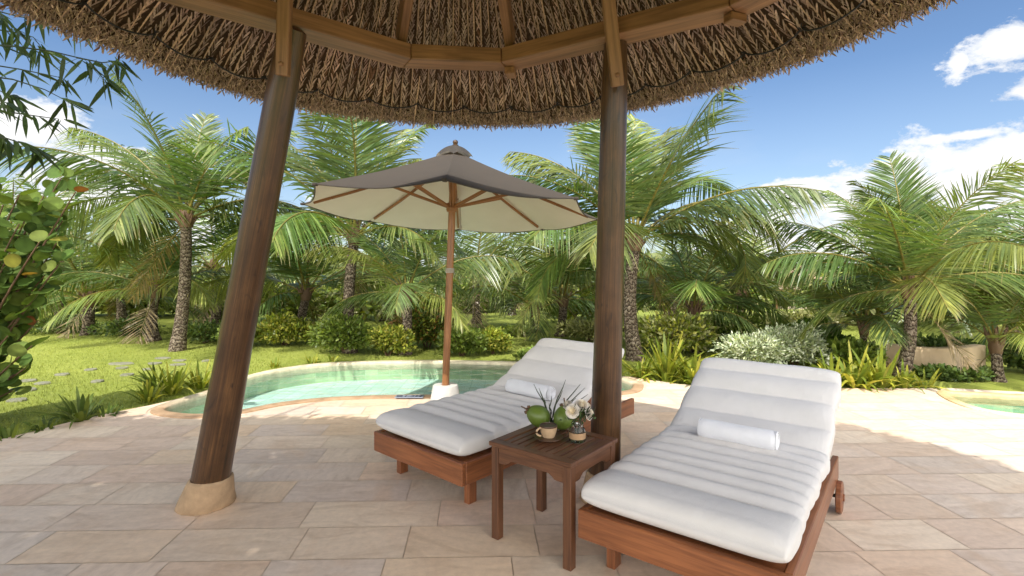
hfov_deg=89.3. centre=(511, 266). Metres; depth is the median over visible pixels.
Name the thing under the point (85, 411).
spider lily
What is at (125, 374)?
stepping stone
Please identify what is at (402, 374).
pool wall
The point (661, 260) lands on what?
coconut palm
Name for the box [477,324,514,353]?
shrub
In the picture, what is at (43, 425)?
spider lily
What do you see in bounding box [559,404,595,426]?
filler leaves
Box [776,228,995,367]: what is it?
coconut palm
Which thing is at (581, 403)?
white rose
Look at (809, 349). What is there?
silver bush
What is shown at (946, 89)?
sky
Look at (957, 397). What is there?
second pool coping
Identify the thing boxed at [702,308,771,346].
shrub
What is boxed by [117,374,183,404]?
spider lily
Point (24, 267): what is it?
sea grape bush
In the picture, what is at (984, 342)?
coconut palm
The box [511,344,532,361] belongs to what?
shrub
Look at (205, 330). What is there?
shrub
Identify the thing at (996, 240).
coconut palm
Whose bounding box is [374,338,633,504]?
sun lounger
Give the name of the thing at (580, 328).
shrub
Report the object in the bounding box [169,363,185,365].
stepping stone
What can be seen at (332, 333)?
shrub
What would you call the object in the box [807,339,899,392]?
spider lily
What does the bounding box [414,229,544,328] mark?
coconut palm
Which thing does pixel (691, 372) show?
spider lily
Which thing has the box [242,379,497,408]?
pool floor
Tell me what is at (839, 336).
shrub
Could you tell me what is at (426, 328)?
shrub
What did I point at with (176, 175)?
coconut palm
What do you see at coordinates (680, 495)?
sun lounger
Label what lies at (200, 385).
spider lily
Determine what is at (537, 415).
green coconut
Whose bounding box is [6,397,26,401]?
stepping stone
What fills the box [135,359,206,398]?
spider lily
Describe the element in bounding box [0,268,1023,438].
lawn
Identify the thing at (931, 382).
spider lily
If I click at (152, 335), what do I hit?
coconut palm
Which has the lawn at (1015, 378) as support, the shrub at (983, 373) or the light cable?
the shrub at (983, 373)
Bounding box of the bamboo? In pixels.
[0,11,141,177]
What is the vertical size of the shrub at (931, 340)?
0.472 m
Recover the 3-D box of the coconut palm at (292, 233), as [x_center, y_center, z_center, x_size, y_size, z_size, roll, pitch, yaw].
[-2.591,-0.820,8.441,4.637,4.610,4.688,0,0,0]
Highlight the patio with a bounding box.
[0,376,1023,575]
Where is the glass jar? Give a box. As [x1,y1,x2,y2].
[569,421,585,443]
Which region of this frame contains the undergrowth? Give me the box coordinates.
[39,271,1023,325]
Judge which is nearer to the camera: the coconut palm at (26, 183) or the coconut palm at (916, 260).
the coconut palm at (916, 260)
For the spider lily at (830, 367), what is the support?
on the lawn at (1015, 378)
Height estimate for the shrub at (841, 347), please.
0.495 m
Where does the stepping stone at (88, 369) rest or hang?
on the lawn at (1015, 378)
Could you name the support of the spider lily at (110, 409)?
on the lawn at (1015, 378)
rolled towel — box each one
[505,379,555,400]
[697,418,779,449]
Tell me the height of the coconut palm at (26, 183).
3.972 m
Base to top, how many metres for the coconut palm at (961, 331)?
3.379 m
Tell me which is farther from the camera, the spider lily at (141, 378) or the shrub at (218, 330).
the shrub at (218, 330)
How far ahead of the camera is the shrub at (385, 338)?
8.19 m
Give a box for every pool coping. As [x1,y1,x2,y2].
[150,360,643,418]
[937,390,1023,417]
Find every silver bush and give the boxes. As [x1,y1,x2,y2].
[708,331,799,364]
[753,320,834,364]
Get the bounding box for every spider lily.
[0,419,42,440]
[20,415,61,433]
[24,386,105,428]
[93,402,123,416]
[117,363,173,390]
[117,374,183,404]
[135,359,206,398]
[166,359,211,389]
[269,357,280,367]
[299,353,322,363]
[326,353,344,361]
[622,350,663,382]
[625,329,721,382]
[662,341,716,384]
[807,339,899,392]
[813,347,877,386]
[837,343,926,389]
[875,358,934,393]
[909,368,948,389]
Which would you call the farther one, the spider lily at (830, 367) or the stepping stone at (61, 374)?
the stepping stone at (61, 374)
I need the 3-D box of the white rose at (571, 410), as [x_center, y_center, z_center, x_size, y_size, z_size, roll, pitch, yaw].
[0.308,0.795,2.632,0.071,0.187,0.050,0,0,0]
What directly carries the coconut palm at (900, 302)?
on the lawn at (1015, 378)
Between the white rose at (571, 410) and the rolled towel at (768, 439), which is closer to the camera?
the white rose at (571, 410)
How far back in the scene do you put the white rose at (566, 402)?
2.69 m
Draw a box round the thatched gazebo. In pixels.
[0,0,957,515]
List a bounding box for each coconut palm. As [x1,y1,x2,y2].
[0,64,329,351]
[0,175,97,320]
[0,197,207,338]
[13,194,211,322]
[14,170,125,316]
[30,196,278,344]
[103,195,305,324]
[188,109,466,353]
[190,199,403,328]
[298,224,524,355]
[309,219,444,320]
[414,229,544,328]
[452,233,595,341]
[454,199,675,338]
[457,233,553,315]
[498,80,835,361]
[588,207,819,353]
[624,207,770,317]
[646,193,871,328]
[754,150,1023,376]
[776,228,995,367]
[809,225,999,332]
[839,198,1023,338]
[897,162,1023,361]
[898,275,1023,382]
[915,197,1023,333]
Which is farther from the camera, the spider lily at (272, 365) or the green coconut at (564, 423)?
the spider lily at (272, 365)
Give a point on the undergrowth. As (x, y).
(336, 297)
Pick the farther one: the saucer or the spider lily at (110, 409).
the spider lily at (110, 409)
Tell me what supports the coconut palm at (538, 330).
on the lawn at (1015, 378)
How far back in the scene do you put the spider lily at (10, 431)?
4.24 m
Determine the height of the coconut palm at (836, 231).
3.155 m
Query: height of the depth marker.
0.012 m
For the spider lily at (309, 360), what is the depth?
7.58 m
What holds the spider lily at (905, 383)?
on the lawn at (1015, 378)
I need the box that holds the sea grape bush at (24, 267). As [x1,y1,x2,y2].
[0,166,88,401]
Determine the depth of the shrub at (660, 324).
8.07 m
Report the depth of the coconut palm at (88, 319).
10.63 m
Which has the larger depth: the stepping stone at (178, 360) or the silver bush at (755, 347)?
the stepping stone at (178, 360)
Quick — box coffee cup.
[536,422,556,438]
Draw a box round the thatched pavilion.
[772,266,825,308]
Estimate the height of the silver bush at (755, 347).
0.598 m
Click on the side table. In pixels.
(566, 462)
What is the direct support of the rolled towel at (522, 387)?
on the sun lounger at (448, 439)
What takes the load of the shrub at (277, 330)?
on the lawn at (1015, 378)
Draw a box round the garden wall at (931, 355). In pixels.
[886,343,985,367]
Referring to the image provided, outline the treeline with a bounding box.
[44,242,1022,309]
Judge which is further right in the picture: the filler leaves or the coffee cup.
the filler leaves
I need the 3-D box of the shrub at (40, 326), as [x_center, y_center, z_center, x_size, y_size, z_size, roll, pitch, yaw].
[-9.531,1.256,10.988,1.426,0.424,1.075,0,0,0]
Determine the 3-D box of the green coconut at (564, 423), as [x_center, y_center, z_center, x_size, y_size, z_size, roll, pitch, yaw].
[0.282,0.818,2.859,0.109,0.163,0.110,0,0,0]
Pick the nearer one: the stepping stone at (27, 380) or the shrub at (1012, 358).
the stepping stone at (27, 380)
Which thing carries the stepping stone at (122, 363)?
on the lawn at (1015, 378)
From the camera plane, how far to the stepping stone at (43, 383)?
6.27 m
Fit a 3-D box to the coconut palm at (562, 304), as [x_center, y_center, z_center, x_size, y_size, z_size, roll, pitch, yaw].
[0.815,0.298,10.336,4.413,3.523,4.239,0,0,0]
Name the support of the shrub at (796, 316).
on the lawn at (1015, 378)
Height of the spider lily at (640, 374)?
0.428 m
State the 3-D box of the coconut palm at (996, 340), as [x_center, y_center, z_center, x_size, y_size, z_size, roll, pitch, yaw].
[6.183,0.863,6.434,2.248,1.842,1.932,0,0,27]
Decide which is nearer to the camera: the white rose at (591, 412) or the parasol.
the white rose at (591, 412)
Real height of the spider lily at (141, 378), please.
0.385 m
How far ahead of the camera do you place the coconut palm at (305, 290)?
10.56 m
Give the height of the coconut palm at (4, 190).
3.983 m
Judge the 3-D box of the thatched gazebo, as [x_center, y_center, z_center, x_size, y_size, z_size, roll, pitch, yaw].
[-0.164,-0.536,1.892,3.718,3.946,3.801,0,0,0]
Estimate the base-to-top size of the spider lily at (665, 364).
0.708 m
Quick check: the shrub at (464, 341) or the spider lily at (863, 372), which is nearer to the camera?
the spider lily at (863, 372)
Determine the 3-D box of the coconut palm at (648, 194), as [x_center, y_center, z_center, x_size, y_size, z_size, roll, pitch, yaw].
[1.931,-0.630,7.829,4.802,4.247,4.765,0,0,0]
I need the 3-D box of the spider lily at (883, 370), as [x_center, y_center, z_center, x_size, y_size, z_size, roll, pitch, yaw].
[4.274,1.163,6.077,0.850,0.558,0.848,0,0,-17]
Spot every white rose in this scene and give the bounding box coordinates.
[563,400,573,421]
[565,403,579,423]
[574,399,588,423]
[580,408,593,423]
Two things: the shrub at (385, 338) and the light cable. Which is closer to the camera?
the light cable
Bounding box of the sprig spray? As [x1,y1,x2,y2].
[534,380,587,422]
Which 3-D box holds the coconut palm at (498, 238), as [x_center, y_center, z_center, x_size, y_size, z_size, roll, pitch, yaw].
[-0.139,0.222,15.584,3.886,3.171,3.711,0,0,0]
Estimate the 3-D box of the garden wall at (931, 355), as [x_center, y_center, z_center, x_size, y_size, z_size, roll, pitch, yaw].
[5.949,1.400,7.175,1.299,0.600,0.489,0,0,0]
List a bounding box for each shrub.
[29,315,101,334]
[86,315,164,335]
[187,318,220,342]
[211,325,260,342]
[254,311,316,345]
[306,311,373,351]
[366,322,417,355]
[387,296,458,347]
[434,324,489,355]
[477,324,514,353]
[501,323,528,335]
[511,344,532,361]
[554,317,623,340]
[624,307,720,352]
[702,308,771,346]
[754,308,855,328]
[786,314,853,359]
[816,336,888,368]
[885,332,981,348]
[912,362,970,381]
[945,364,996,382]
[1002,332,1023,370]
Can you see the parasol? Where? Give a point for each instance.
(451, 189)
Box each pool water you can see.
[181,364,623,412]
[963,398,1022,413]
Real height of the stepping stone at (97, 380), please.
0.050 m
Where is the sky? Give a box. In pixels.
[0,0,1023,267]
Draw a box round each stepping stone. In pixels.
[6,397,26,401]
[22,379,36,382]
[33,381,49,384]
[54,373,69,375]
[84,368,96,370]
[91,379,103,382]
[109,362,133,364]
[115,366,128,369]
[121,373,133,375]
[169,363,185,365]
[172,359,185,361]
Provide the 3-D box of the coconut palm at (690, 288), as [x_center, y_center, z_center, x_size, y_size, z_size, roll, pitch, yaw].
[3.109,0.361,8.543,3.592,2.888,3.611,0,0,0]
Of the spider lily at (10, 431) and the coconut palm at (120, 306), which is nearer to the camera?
the spider lily at (10, 431)
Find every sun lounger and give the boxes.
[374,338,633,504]
[578,358,844,575]
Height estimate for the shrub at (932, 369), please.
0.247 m
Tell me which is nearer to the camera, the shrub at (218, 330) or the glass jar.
the glass jar
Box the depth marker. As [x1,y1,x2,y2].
[394,395,424,397]
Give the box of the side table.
[489,424,617,571]
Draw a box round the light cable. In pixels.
[58,0,864,113]
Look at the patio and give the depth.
3.07 m
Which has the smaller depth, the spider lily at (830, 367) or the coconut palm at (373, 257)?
the spider lily at (830, 367)
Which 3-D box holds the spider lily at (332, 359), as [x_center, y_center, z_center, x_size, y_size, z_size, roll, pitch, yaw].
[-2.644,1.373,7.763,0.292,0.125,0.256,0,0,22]
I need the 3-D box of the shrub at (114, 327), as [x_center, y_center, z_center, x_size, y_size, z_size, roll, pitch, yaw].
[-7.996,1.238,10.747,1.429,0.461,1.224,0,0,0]
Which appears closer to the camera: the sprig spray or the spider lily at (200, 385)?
the sprig spray
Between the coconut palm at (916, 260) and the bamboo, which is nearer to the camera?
the bamboo
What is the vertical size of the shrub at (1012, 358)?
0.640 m
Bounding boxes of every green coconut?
[521,405,550,426]
[553,398,572,429]
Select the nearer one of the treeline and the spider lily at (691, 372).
the spider lily at (691, 372)
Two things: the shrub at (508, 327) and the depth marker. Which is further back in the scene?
the shrub at (508, 327)
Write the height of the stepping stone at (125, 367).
0.050 m
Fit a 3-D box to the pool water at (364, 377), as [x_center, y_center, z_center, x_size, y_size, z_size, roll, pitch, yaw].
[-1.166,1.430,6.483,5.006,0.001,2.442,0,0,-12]
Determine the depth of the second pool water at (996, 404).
5.36 m
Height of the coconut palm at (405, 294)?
2.739 m
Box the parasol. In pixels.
[300,140,596,400]
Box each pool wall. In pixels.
[180,369,625,413]
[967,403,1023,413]
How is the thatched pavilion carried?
on the lawn at (1015, 378)
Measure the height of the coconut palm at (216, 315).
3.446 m
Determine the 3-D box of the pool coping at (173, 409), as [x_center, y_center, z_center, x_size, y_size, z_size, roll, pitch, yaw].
[-1.166,1.442,6.483,5.189,0.115,2.626,0,0,-12]
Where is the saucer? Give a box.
[534,432,562,441]

